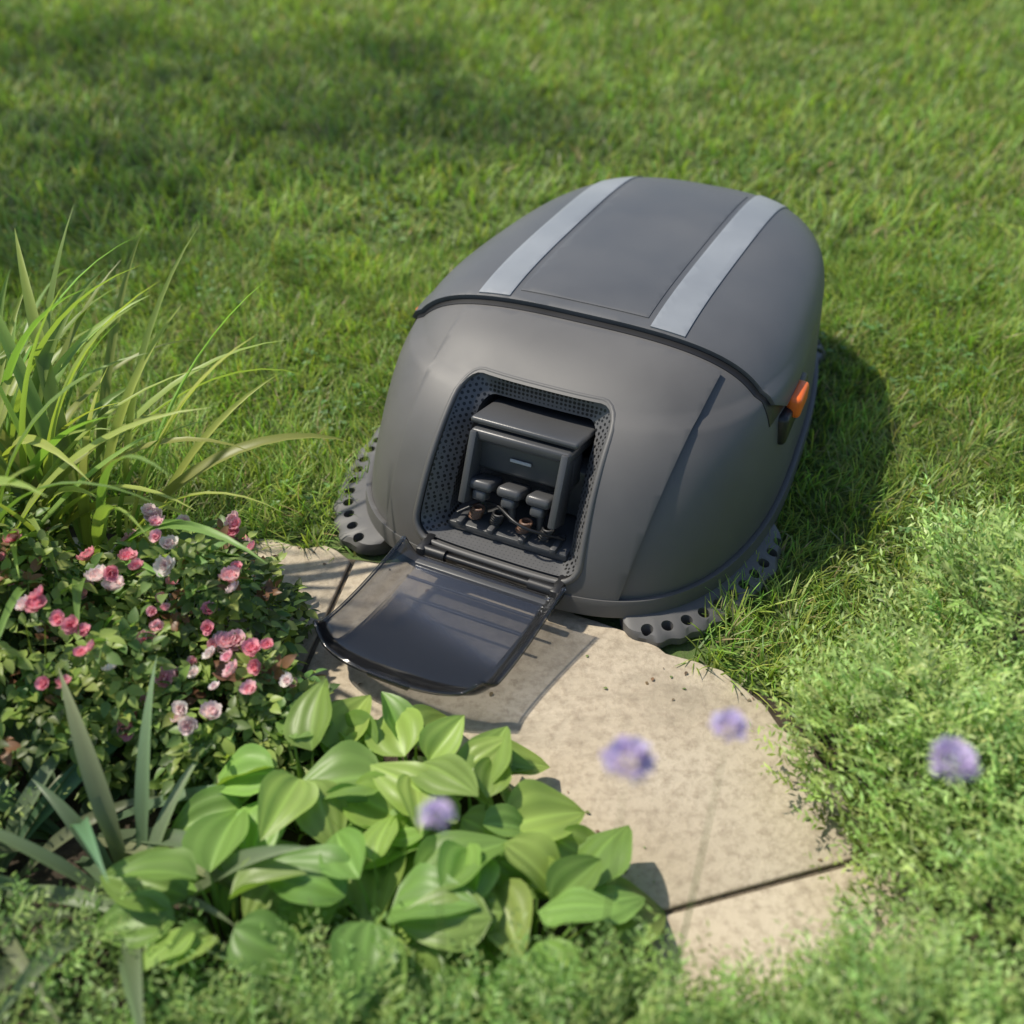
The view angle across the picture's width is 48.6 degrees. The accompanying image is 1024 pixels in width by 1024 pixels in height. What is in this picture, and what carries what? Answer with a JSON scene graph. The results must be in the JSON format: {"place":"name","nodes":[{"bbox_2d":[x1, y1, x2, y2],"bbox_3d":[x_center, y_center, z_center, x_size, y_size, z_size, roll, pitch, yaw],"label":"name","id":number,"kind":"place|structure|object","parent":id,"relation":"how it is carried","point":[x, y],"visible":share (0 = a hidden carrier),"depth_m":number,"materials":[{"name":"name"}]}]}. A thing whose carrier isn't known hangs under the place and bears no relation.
{"place":"outdoors","nodes":[
{"label":"outdoors","id":0,"kind":"place"},
{"bbox_2d":[4,537,974,1023],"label":"stone path","id":1,"kind":"structure","parent":0,"point":[558,709],"depth_m":1.70,"materials":[{"name":"stone"}]},
{"bbox_2d":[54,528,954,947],"bbox_3d":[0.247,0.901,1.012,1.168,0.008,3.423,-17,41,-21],"label":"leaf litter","id":2,"kind":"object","parent":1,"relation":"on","point":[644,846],"visible":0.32,"depth_m":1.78,"materials":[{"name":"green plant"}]},
{"bbox_2d":[0,0,1023,715],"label":"ground","id":3,"kind":"structure","parent":0,"point":[686,650],"depth_m":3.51,"materials":[{"name":"green plant"}]},
{"bbox_2d":[0,51,1023,558],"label":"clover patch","id":4,"kind":"object","parent":3,"relation":"on","point":[356,385],"visible":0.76,"depth_m":3.00,"materials":[{"name":"green plant"}]},
{"bbox_2d":[313,176,825,695],"bbox_3d":[0.158,-0.259,2.188,0.876,0.402,1.528,17,41,20],"label":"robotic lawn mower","id":5,"kind":"object","parent":3,"relation":"on","point":[619,376],"visible":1,"depth_m":1.97,"materials":[{"name":"grey plastic"}]},
{"bbox_2d":[0,524,1023,1023],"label":"flower bed soil","id":6,"kind":"structure","parent":0,"point":[72,850],"depth_m":1.55,"materials":[{"name":"brown soil"}]},
{"bbox_2d":[0,656,309,1023],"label":"iris plant","id":7,"kind":"object","parent":6,"relation":"on","point":[16,833],"visible":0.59,"depth_m":1.50,"materials":[{"name":"green plant"}]},
{"bbox_2d":[0,503,319,811],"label":"rose bush","id":8,"kind":"object","parent":6,"relation":"on","point":[124,613],"visible":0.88,"depth_m":1.69,"materials":[{"name":"green plant"}]},
{"bbox_2d":[0,485,339,825],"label":"rose bush","id":9,"kind":"object","parent":6,"relation":"on","point":[249,669],"visible":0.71,"depth_m":1.63,"materials":[{"name":"green plant"}]},
{"bbox_2d":[0,205,354,637],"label":"daylily plant","id":10,"kind":"object","parent":6,"relation":"on","point":[39,458],"visible":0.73,"depth_m":1.92,"materials":[{"name":"green plant"}]},
{"bbox_2d":[91,810,665,1023],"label":"hosta plant","id":11,"kind":"object","parent":6,"relation":"on","point":[320,876],"visible":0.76,"depth_m":1.39,"materials":[{"name":"green plant"}]},
{"bbox_2d":[171,678,595,957],"bbox_3d":[-0.163,0.412,1.551,0.623,0.192,0.420,10,39,13],"label":"hosta plant","id":12,"kind":"object","parent":6,"relation":"on","point":[351,778],"visible":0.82,"depth_m":1.51,"materials":[{"name":"green plant"}]},
{"bbox_2d":[0,692,869,1023],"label":"ground cover plant","id":13,"kind":"object","parent":6,"relation":"on","point":[644,998],"visible":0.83,"depth_m":1.30,"materials":[{"name":"green plant"}]},
{"bbox_2d":[418,708,748,1023],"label":"scabious plant","id":14,"kind":"object","parent":6,"relation":"on","point":[624,744],"visible":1,"depth_m":0.97,"materials":[{"name":"purple plant"}]},
{"bbox_2d":[301,559,870,960],"bbox_3d":[0.029,0.834,1.112,1.572,0.001,3.914,-25,44,-28],"label":"path bedding","id":15,"kind":"object","parent":6,"relation":"on","point":[697,904],"visible":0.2,"depth_m":1.54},
{"bbox_2d":[699,785,1023,1023],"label":"feathery shrub","id":16,"kind":"object","parent":6,"relation":"on","point":[889,977],"visible":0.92,"depth_m":1.26,"materials":[{"name":"green plant"}]},
{"bbox_2d":[749,468,1023,999],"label":"feathery shrub","id":17,"kind":"object","parent":6,"relation":"on","point":[982,703],"visible":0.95,"depth_m":1.55,"materials":[{"name":"green plant"}]},
{"bbox_2d":[928,735,980,1023],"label":"scabious plant","id":18,"kind":"object","parent":6,"relation":"in","point":[957,747],"visible":1,"depth_m":0.97,"materials":[{"name":"purple plant"}]}
]}

